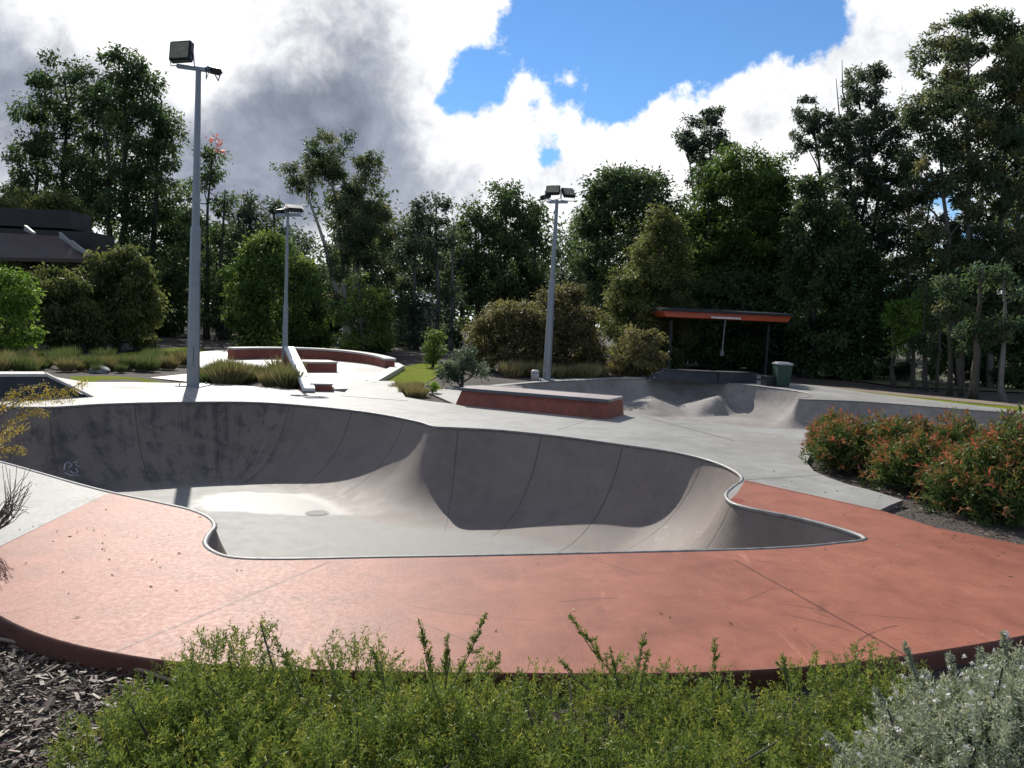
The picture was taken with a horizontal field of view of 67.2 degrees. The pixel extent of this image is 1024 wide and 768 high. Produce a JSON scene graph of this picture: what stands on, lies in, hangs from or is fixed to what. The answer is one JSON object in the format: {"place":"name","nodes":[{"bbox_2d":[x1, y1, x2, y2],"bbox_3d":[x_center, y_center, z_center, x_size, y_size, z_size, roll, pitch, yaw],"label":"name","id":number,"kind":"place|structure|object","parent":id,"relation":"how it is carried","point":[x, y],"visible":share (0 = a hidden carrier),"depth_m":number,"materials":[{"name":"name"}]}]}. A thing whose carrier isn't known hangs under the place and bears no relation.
{"place":"outdoors","nodes":[
{"label":"outdoors","id":0,"kind":"place"},
{"bbox_2d":[70,376,164,382],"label":"lawn","id":1,"kind":"structure","parent":0,"point":[89,378],"depth_m":17.90,"materials":[{"name":"green plant"}]},
{"bbox_2d":[115,347,204,360],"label":"lawn","id":2,"kind":"structure","parent":0,"point":[173,349],"depth_m":29.34,"materials":[{"name":"green plant"}]},
{"bbox_2d":[150,374,186,380],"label":"path","id":3,"kind":"structure","parent":0,"point":[181,377],"depth_m":18.76,"materials":[{"name":"grey concrete"}]},
{"bbox_2d":[200,350,404,391],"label":"plaza pavement","id":4,"kind":"structure","parent":0,"point":[346,376],"depth_m":22.53,"materials":[{"name":"concrete"}]},
{"bbox_2d":[302,360,337,371],"bbox_3d":[-5.611,-0.505,21.943,1.049,0.320,0.800,0,5,-33],"label":"bench ledge","id":5,"kind":"object","parent":4,"relation":"on","point":[320,366],"visible":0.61,"depth_m":21.66,"materials":[{"name":"red paint"}]},
{"bbox_2d":[388,362,443,383],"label":"lawn","id":6,"kind":"structure","parent":0,"point":[421,372],"depth_m":23.64,"materials":[{"name":"green plant"}]},
{"bbox_2d":[0,480,1023,672],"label":"red pavement","id":7,"kind":"structure","parent":0,"point":[920,591],"depth_m":4.80,"materials":[{"name":"concrete"}]},
{"bbox_2d":[0,401,867,559],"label":"skate bowl","id":8,"kind":"object","parent":7,"relation":"in","point":[268,481],"visible":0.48,"depth_m":11.64,"materials":[{"name":"concrete"}]},
{"bbox_2d":[0,371,1023,545],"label":"grey pavement","id":9,"kind":"structure","parent":0,"point":[767,456],"depth_m":12.80,"materials":[{"name":"concrete"}]},
{"bbox_2d":[0,372,93,397],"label":"wedge ramp","id":10,"kind":"structure","parent":9,"relation":"on","point":[10,380],"depth_m":13.49,"materials":[{"name":"grey concrete"}]},
{"bbox_2d":[169,40,222,387],"bbox_3d":[-6.802,-3.565,16.510,1.040,7.239,0.619,3,5,0],"label":"lamp post","id":11,"kind":"object","parent":9,"relation":"on","point":[181,51],"visible":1,"depth_m":16.42,"materials":[{"name":"metal"}]},
{"bbox_2d":[284,346,314,392],"bbox_3d":[-5.214,-0.394,18.736,0.260,0.810,4.960,1,5,-21],"label":"hubba rail","id":12,"kind":"object","parent":9,"relation":"on","point":[293,357],"visible":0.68,"depth_m":18.33,"materials":[{"name":"white paint"}]},
{"bbox_2d":[309,380,332,390],"bbox_3d":[-4.260,0.053,17.206,0.508,0.190,0.740,2,5,-13],"label":"ledge","id":13,"kind":"object","parent":9,"relation":"on","point":[322,385],"visible":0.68,"depth_m":16.89,"materials":[{"name":"red paint"}]},
{"bbox_2d":[341,381,407,400],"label":"bank ramp","id":14,"kind":"structure","parent":9,"relation":"on","point":[376,390],"depth_m":16.99,"materials":[{"name":"grey concrete"}]},
{"bbox_2d":[433,341,492,386],"bbox_3d":[-1.243,-0.448,19.581,1.542,1.291,1.347,3,5,0],"label":"shrub","id":15,"kind":"object","parent":9,"relation":"on","point":[467,362],"visible":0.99,"depth_m":19.41,"materials":[{"name":"green plant"}]},
{"bbox_2d":[455,385,623,418],"bbox_3d":[0.530,0.331,15.227,3.191,0.384,1.050,5,5,25],"label":"grind ledge","id":16,"kind":"object","parent":9,"relation":"on","point":[592,405],"visible":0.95,"depth_m":14.78,"materials":[{"name":"red paint"}]},
{"bbox_2d":[539,185,575,380],"bbox_3d":[1.239,-3.000,23.043,1.059,5.787,0.604,3,5,0],"label":"lamp post","id":17,"kind":"object","parent":9,"relation":"on","point":[555,191],"visible":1,"depth_m":22.95,"materials":[{"name":"metal"}]},
{"bbox_2d":[646,368,717,382],"bbox_3d":[5.732,-0.289,25.846,2.442,0.380,0.800,2,5,-5],"label":"black ledge","id":18,"kind":"object","parent":9,"relation":"on","point":[687,375],"visible":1,"depth_m":25.53,"materials":[{"name":"grey concrete"}]},
{"bbox_2d":[709,370,756,383],"bbox_3d":[7.463,-0.229,26.077,1.521,0.380,0.700,1,5,-20],"label":"black ledge","id":19,"kind":"object","parent":9,"relation":"on","point":[725,377],"visible":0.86,"depth_m":25.77,"materials":[{"name":"grey concrete"}]},
{"bbox_2d":[502,379,1023,431],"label":"shallow skate bowl","id":20,"kind":"object","parent":9,"relation":"in","point":[742,405],"visible":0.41,"depth_m":23.34,"materials":[{"name":"concrete"}]},
{"bbox_2d":[760,375,775,385],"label":"black block","id":21,"kind":"structure","parent":9,"relation":"on","point":[766,380],"depth_m":25.01,"materials":[{"name":"grey concrete"}]},
{"bbox_2d":[772,362,793,385],"bbox_3d":[8.774,-0.315,25.031,0.528,0.795,0.592,3,5,0],"label":"wheelie bin","id":22,"kind":"object","parent":9,"relation":"on","point":[782,372],"visible":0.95,"depth_m":24.80,"materials":[{"name":"green plastic"}]},
{"bbox_2d":[0,309,1023,767],"bbox_3d":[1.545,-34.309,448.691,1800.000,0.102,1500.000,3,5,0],"label":"ground","id":23,"kind":"structure","parent":0,"point":[406,355],"depth_m":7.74,"materials":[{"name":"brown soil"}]},
{"bbox_2d":[0,354,15,371],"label":"grass tussock","id":24,"kind":"object","parent":23,"relation":"on","point":[5,365],"depth_m":18.34,"materials":[{"name":"plant"}]},
{"bbox_2d":[4,352,36,371],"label":"grass tussock","id":25,"kind":"object","parent":23,"relation":"on","point":[16,366],"depth_m":18.47,"materials":[{"name":"green plant"}]},
{"bbox_2d":[0,265,49,353],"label":"bushy tree","id":26,"kind":"object","parent":23,"relation":"on","point":[18,305],"visible":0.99,"depth_m":22.80,"materials":[{"name":"green plant"}]},
{"bbox_2d":[0,377,90,528],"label":"dry shrub","id":27,"kind":"object","parent":23,"relation":"on","point":[12,504],"visible":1,"depth_m":5.13,"materials":[{"name":"yellow plant"}]},
{"bbox_2d":[0,185,97,333],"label":"dense tree","id":28,"kind":"object","parent":23,"relation":"on","point":[46,200],"visible":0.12,"depth_m":36.88,"materials":[{"name":"green plant"}]},
{"bbox_2d":[51,355,82,371],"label":"grass tussock","id":29,"kind":"object","parent":23,"relation":"on","point":[67,364],"depth_m":19.29,"materials":[{"name":"plant"}]},
{"bbox_2d":[0,46,137,270],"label":"eucalyptus tree","id":30,"kind":"object","parent":23,"relation":"on","point":[38,148],"visible":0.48,"depth_m":45.14,"materials":[{"name":"green plant"}]},
{"bbox_2d":[22,262,115,352],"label":"weeping tree","id":31,"kind":"object","parent":23,"relation":"on","point":[78,322],"visible":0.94,"depth_m":26.45,"materials":[{"name":"green plant"}]},
{"bbox_2d":[0,207,139,341],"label":"park building","id":32,"kind":"structure","parent":23,"relation":"on","point":[40,235],"depth_m":31.68,"materials":[{"name":"grey metal"}]},
{"bbox_2d":[80,354,107,369],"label":"grass tussock","id":33,"kind":"object","parent":23,"relation":"on","point":[89,361],"depth_m":19.72,"materials":[{"name":"green plant"}]},
{"bbox_2d":[0,637,202,694],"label":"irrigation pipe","id":34,"kind":"object","parent":23,"relation":"on","point":[8,640],"visible":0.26,"depth_m":3.71,"materials":[{"name":"brown plastic"}]},
{"bbox_2d":[68,239,172,351],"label":"weeping tree","id":35,"kind":"object","parent":23,"relation":"on","point":[127,291],"visible":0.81,"depth_m":28.41,"materials":[{"name":"green plant"}]},
{"bbox_2d":[115,352,140,369],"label":"grass tussock","id":36,"kind":"object","parent":23,"relation":"on","point":[126,361],"depth_m":20.45,"materials":[{"name":"green plant"}]},
{"bbox_2d":[71,41,202,336],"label":"eucalyptus tree","id":37,"kind":"object","parent":23,"relation":"on","point":[131,174],"visible":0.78,"depth_m":43.52,"materials":[{"name":"green plant"}]},
{"bbox_2d":[133,354,164,371],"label":"grass tussock","id":38,"kind":"object","parent":23,"relation":"on","point":[150,365],"depth_m":20.34,"materials":[{"name":"green plant"}]},
{"bbox_2d":[161,357,180,369],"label":"grass tussock","id":39,"kind":"object","parent":23,"relation":"on","point":[171,364],"depth_m":21.32,"materials":[{"name":"plant"}]},
{"bbox_2d":[170,347,186,365],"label":"grass tussock","id":40,"kind":"object","parent":23,"relation":"on","point":[183,358],"depth_m":22.78,"materials":[{"name":"plant"}]},
{"bbox_2d":[145,205,218,332],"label":"backing tree","id":41,"kind":"object","parent":23,"relation":"on","point":[185,324],"visible":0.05,"depth_m":50.82,"materials":[{"name":"green plant"}]},
{"bbox_2d":[35,647,369,767],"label":"shrub","id":42,"kind":"object","parent":23,"relation":"on","point":[118,728],"visible":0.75,"depth_m":2.92,"materials":[{"name":"green plant"}]},
{"bbox_2d":[169,134,245,339],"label":"eucalyptus tree","id":43,"kind":"object","parent":23,"relation":"on","point":[210,177],"visible":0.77,"depth_m":42.31,"materials":[{"name":"green plant"}]},
{"bbox_2d":[203,363,237,383],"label":"grass tussock","id":44,"kind":"object","parent":23,"relation":"on","point":[213,377],"depth_m":17.52,"materials":[{"name":"plant"}]},
{"bbox_2d":[200,204,247,335],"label":"backing tree","id":45,"kind":"object","parent":23,"relation":"on","point":[219,214],"visible":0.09,"depth_m":49.16,"materials":[{"name":"green plant"}]},
{"bbox_2d":[206,359,245,384],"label":"grass tussock","id":46,"kind":"object","parent":23,"relation":"on","point":[231,377],"depth_m":17.66,"materials":[{"name":"plant"}]},
{"bbox_2d":[217,358,254,384],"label":"grass tussock","id":47,"kind":"object","parent":23,"relation":"on","point":[245,375],"depth_m":17.85,"materials":[{"name":"plant"}]},
{"bbox_2d":[211,188,300,339],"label":"eucalyptus tree","id":48,"kind":"object","parent":23,"relation":"on","point":[247,215],"visible":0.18,"depth_m":44.76,"materials":[{"name":"green plant"}]},
{"bbox_2d":[254,367,277,387],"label":"grass tussock","id":49,"kind":"object","parent":23,"relation":"on","point":[267,379],"depth_m":17.43,"materials":[{"name":"plant"}]},
{"bbox_2d":[213,222,336,348],"bbox_3d":[-10.321,-4.122,33.691,5.472,5.630,4.855,3,5,0],"label":"bushy tree","id":50,"kind":"object","parent":23,"relation":"on","point":[253,316],"visible":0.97,"depth_m":32.90,"materials":[{"name":"green plant"}]},
{"bbox_2d":[270,366,304,388],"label":"grass tussock","id":51,"kind":"object","parent":23,"relation":"on","point":[280,382],"depth_m":17.29,"materials":[{"name":"plant"}]},
{"bbox_2d":[275,204,303,360],"bbox_3d":[-6.102,-2.555,20.889,0.822,4.589,0.477,3,5,10],"label":"lamp post","id":52,"kind":"object","parent":23,"relation":"on","point":[286,210],"visible":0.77,"depth_m":20.82,"materials":[{"name":"metal"}]},
{"bbox_2d":[272,364,308,388],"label":"grass tussock","id":53,"kind":"object","parent":23,"relation":"on","point":[293,380],"depth_m":17.36,"materials":[{"name":"green plant"}]},
{"bbox_2d":[281,224,327,327],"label":"backing tree","id":54,"kind":"object","parent":23,"relation":"on","point":[304,243],"visible":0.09,"depth_m":49.42,"materials":[{"name":"green plant"}]},
{"bbox_2d":[227,347,395,367],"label":"curved wall","id":55,"kind":"structure","parent":23,"relation":"on","point":[383,361],"depth_m":26.25,"materials":[{"name":"red paint"}]},
{"bbox_2d":[305,239,355,343],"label":"backing tree","id":56,"kind":"object","parent":23,"relation":"on","point":[334,329],"visible":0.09,"depth_m":45.32,"materials":[{"name":"green plant"}]},
{"bbox_2d":[269,126,405,344],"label":"gum tree","id":57,"kind":"object","parent":23,"relation":"on","point":[357,236],"visible":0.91,"depth_m":40.96,"materials":[{"name":"green plant"}]},
{"bbox_2d":[124,611,551,767],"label":"shrub","id":58,"kind":"object","parent":23,"relation":"on","point":[336,746],"visible":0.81,"depth_m":3.04,"materials":[{"name":"green plant"}]},
{"bbox_2d":[321,271,404,355],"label":"bushy tree","id":59,"kind":"object","parent":23,"relation":"on","point":[372,305],"visible":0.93,"depth_m":31.71,"materials":[{"name":"green plant"}]},
{"bbox_2d":[366,363,403,382],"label":"plaza kerb","id":60,"kind":"structure","parent":23,"relation":"on","point":[392,371],"depth_m":21.91,"materials":[{"name":"concrete"}]},
{"bbox_2d":[368,237,435,346],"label":"backing tree","id":61,"kind":"object","parent":23,"relation":"on","point":[397,308],"visible":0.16,"depth_m":46.25,"materials":[{"name":"green plant"}]},
{"bbox_2d":[365,290,442,337],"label":"distant shed","id":62,"kind":"structure","parent":23,"relation":"on","point":[431,306],"depth_m":56.88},
{"bbox_2d":[385,190,476,350],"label":"eucalyptus tree","id":63,"kind":"object","parent":23,"relation":"on","point":[412,244],"visible":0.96,"depth_m":42.32,"materials":[{"name":"green plant"}]},
{"bbox_2d":[420,324,447,367],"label":"conifer tree","id":64,"kind":"object","parent":23,"relation":"on","point":[432,357],"visible":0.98,"depth_m":26.89,"materials":[{"name":"green plant"}]},
{"bbox_2d":[422,213,479,347],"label":"backing tree","id":65,"kind":"object","parent":23,"relation":"on","point":[462,321],"visible":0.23,"depth_m":48.33,"materials":[{"name":"green plant"}]},
{"bbox_2d":[445,178,558,340],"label":"eucalyptus tree","id":66,"kind":"object","parent":23,"relation":"on","point":[506,242],"visible":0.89,"depth_m":43.53,"materials":[{"name":"green plant"}]},
{"bbox_2d":[0,167,1018,366],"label":"background woods","id":67,"kind":"object","parent":23,"relation":"on","point":[469,312],"visible":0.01,"depth_m":60.41,"materials":[{"name":"green plant"}]},
{"bbox_2d":[0,615,1023,696],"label":"kerb","id":68,"kind":"structure","parent":23,"relation":"on","point":[28,640],"depth_m":3.87,"materials":[{"name":"red concrete"}]},
{"bbox_2d":[497,360,528,376],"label":"grass tussock","id":69,"kind":"object","parent":23,"relation":"on","point":[515,370],"depth_m":24.24,"materials":[{"name":"plant"}]},
{"bbox_2d":[458,295,569,370],"bbox_3d":[0.102,-1.704,26.898,4.024,2.816,3.361,3,5,0],"label":"wattle bush","id":70,"kind":"object","parent":23,"relation":"on","point":[507,319],"visible":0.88,"depth_m":26.24,"materials":[{"name":"green plant"}]},
{"bbox_2d":[528,279,610,374],"bbox_3d":[1.885,-2.055,27.862,3.555,3.487,2.940,3,5,0],"label":"wattle bush","id":71,"kind":"object","parent":23,"relation":"on","point":[581,333],"visible":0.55,"depth_m":27.35,"materials":[{"name":"green plant"}]},
{"bbox_2d":[545,226,606,352],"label":"backing tree","id":72,"kind":"object","parent":23,"relation":"on","point":[562,274],"visible":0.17,"depth_m":47.32,"materials":[{"name":"green plant"}]},
{"bbox_2d":[364,612,807,767],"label":"shrub","id":73,"kind":"object","parent":23,"relation":"on","point":[567,747],"visible":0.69,"depth_m":3.11,"materials":[{"name":"green plant"}]},
{"bbox_2d":[573,363,599,377],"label":"grass tussock","id":74,"kind":"object","parent":23,"relation":"on","point":[578,372],"depth_m":25.37,"materials":[{"name":"plant"}]},
{"bbox_2d":[563,159,694,339],"bbox_3d":[6.223,-6.452,40.590,7.054,10.560,6.019,3,5,9],"label":"eucalyptus tree","id":75,"kind":"object","parent":23,"relation":"on","point":[622,194],"visible":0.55,"depth_m":39.44,"materials":[{"name":"green plant"}]},
{"bbox_2d":[608,321,672,376],"bbox_3d":[4.486,-1.158,27.047,2.311,2.073,1.904,3,5,0],"label":"wattle bush","id":76,"kind":"object","parent":23,"relation":"on","point":[636,362],"visible":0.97,"depth_m":26.68,"materials":[{"name":"green plant"}]},
{"bbox_2d":[596,199,703,368],"bbox_3d":[5.869,-4.201,32.717,4.683,7.312,4.241,3,5,0],"label":"wattle tree","id":77,"kind":"object","parent":23,"relation":"on","point":[663,283],"visible":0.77,"depth_m":32.08,"materials":[{"name":"green plant"}]},
{"bbox_2d":[429,393,902,511],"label":"slab kerb","id":78,"kind":"structure","parent":23,"relation":"on","point":[892,506],"depth_m":8.12,"materials":[{"name":"grey concrete"}]},
{"bbox_2d":[670,104,740,207],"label":"gum tree","id":79,"kind":"object","parent":23,"relation":"on","point":[691,148],"visible":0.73,"depth_m":44.48,"materials":[{"name":"green plant"}]},
{"bbox_2d":[651,306,793,377],"bbox_3d":[8.266,-1.707,31.013,5.237,2.663,3.440,3,5,0],"label":"picnic shelter","id":80,"kind":"object","parent":23,"relation":"on","point":[716,314],"visible":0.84,"depth_m":29.76,"materials":[{"name":"orange paint"}]},
{"bbox_2d":[660,137,810,369],"bbox_3d":[10.321,-6.091,36.604,8.242,10.882,6.242,3,5,0],"label":"bushy tree","id":81,"kind":"object","parent":23,"relation":"on","point":[748,236],"visible":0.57,"depth_m":35.14,"materials":[{"name":"green plant"}]},
{"bbox_2d":[679,263,804,373],"bbox_3d":[10.505,-2.917,34.901,6.587,4.922,5.274,3,5,0],"label":"dense tree","id":82,"kind":"object","parent":23,"relation":"on","point":[748,339],"visible":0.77,"depth_m":33.70,"materials":[{"name":"green plant"}]},
{"bbox_2d":[593,637,932,767],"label":"shrub","id":83,"kind":"object","parent":23,"relation":"on","point":[848,718],"visible":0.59,"depth_m":3.39,"materials":[{"name":"green plant"}]},
{"bbox_2d":[773,168,907,381],"bbox_3d":[13.404,-4.418,31.665,5.504,8.668,4.424,3,5,0],"label":"dense tree","id":84,"kind":"object","parent":23,"relation":"on","point":[856,313],"visible":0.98,"depth_m":30.99,"materials":[{"name":"green plant"}]},
{"bbox_2d":[788,60,915,359],"bbox_3d":[14.512,-7.042,33.505,5.508,13.653,3.084,3,5,0],"label":"gum tree","id":85,"kind":"object","parent":23,"relation":"on","point":[874,177],"visible":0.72,"depth_m":32.74,"materials":[{"name":"green plant"}]},
{"bbox_2d":[798,405,915,479],"bbox_3d":[4.570,0.745,10.307,1.596,0.942,1.714,3,5,0],"label":"red tipped shrub","id":86,"kind":"object","parent":23,"relation":"on","point":[839,443],"visible":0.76,"depth_m":9.94,"materials":[{"name":"green plant"}]},
{"bbox_2d":[876,297,911,387],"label":"slim tree","id":87,"kind":"object","parent":23,"relation":"on","point":[893,310],"visible":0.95,"depth_m":27.40,"materials":[{"name":"green plant"}]},
{"bbox_2d":[875,332,918,379],"bbox_3d":[16.305,-1.225,32.870,1.937,2.284,1.986,3,5,0],"label":"understorey bush","id":88,"kind":"object","parent":23,"relation":"on","point":[902,370],"visible":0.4,"depth_m":32.69,"materials":[{"name":"green plant"}]},
{"bbox_2d":[860,152,947,380],"bbox_3d":[16.780,-4.869,32.774,3.999,9.616,3.219,3,5,0],"label":"gum tree","id":89,"kind":"object","parent":23,"relation":"on","point":[896,229],"visible":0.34,"depth_m":32.33,"materials":[{"name":"green plant"}]},
{"bbox_2d":[893,292,933,389],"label":"slim tree","id":90,"kind":"object","parent":23,"relation":"on","point":[913,332],"visible":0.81,"depth_m":27.33,"materials":[{"name":"green plant"}]},
{"bbox_2d":[821,630,1023,767],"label":"silver shrub","id":91,"kind":"object","parent":23,"relation":"on","point":[953,722],"visible":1,"depth_m":2.33,"materials":[{"name":"green plant"}]},
{"bbox_2d":[902,280,944,390],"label":"slim tree","id":92,"kind":"object","parent":23,"relation":"on","point":[924,350],"visible":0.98,"depth_m":26.50,"materials":[{"name":"green plant"}]},
{"bbox_2d":[857,406,1000,495],"bbox_3d":[5.113,0.803,9.170,2.010,1.031,2.114,3,5,0],"label":"red tipped shrub","id":93,"kind":"object","parent":23,"relation":"on","point":[898,457],"visible":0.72,"depth_m":9.04,"materials":[{"name":"green plant"}]},
{"bbox_2d":[923,273,958,391],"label":"slim tree","id":94,"kind":"object","parent":23,"relation":"on","point":[933,317],"visible":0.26,"depth_m":26.26,"materials":[{"name":"green plant"}]},
{"bbox_2d":[928,267,973,395],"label":"slim tree","id":95,"kind":"object","parent":23,"relation":"on","point":[938,283],"visible":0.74,"depth_m":24.89,"materials":[{"name":"green plant"}]},
{"bbox_2d":[918,332,996,385],"bbox_3d":[17.981,-1.057,31.107,3.334,2.420,2.518,3,5,0],"label":"understorey bush","id":96,"kind":"object","parent":23,"relation":"on","point":[931,367],"visible":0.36,"depth_m":30.73,"materials":[{"name":"green plant"}]},
{"bbox_2d":[893,3,1023,387],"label":"gum tree","id":97,"kind":"object","parent":23,"relation":"on","point":[954,92],"visible":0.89,"depth_m":28.69,"materials":[{"name":"green plant"}]},
{"bbox_2d":[938,282,982,396],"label":"slim tree","id":98,"kind":"object","parent":23,"relation":"on","point":[961,358],"visible":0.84,"depth_m":24.68,"materials":[{"name":"green plant"}]},
{"bbox_2d":[907,399,1023,529],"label":"red tipped shrub","id":99,"kind":"object","parent":23,"relation":"on","point":[986,479],"visible":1,"depth_m":7.79,"materials":[{"name":"green plant"}]},
{"bbox_2d":[946,260,1004,399],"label":"slim tree","id":100,"kind":"object","parent":23,"relation":"on","point":[977,335],"visible":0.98,"depth_m":23.52,"materials":[{"name":"green plant"}]},
{"bbox_2d":[979,258,1023,401],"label":"slim tree","id":101,"kind":"object","parent":23,"relation":"on","point":[1000,277],"visible":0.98,"depth_m":23.26,"materials":[{"name":"green plant"}]},
{"bbox_2d":[980,327,1023,388],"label":"understorey bush","id":102,"kind":"object","parent":23,"relation":"on","point":[1014,374],"visible":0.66,"depth_m":29.63,"materials":[{"name":"green plant"}]},
{"bbox_2d":[985,27,1023,330],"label":"gum tree","id":103,"kind":"object","parent":23,"relation":"on","point":[1010,160],"visible":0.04,"depth_m":32.39,"materials":[{"name":"green plant"}]},
{"bbox_2d":[799,364,1023,391],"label":"field","id":104,"kind":"structure","parent":0,"point":[906,383],"depth_m":30.54,"materials":[{"name":"green plant"}]},
{"bbox_2d":[815,385,1023,406],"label":"path","id":105,"kind":"structure","parent":0,"point":[957,399],"depth_m":23.55,"materials":[{"name":"grey concrete"}]},
{"bbox_2d":[859,391,1023,410],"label":"lawn","id":106,"kind":"structure","parent":0,"point":[1004,407],"depth_m":21.77,"materials":[{"name":"green plant"}]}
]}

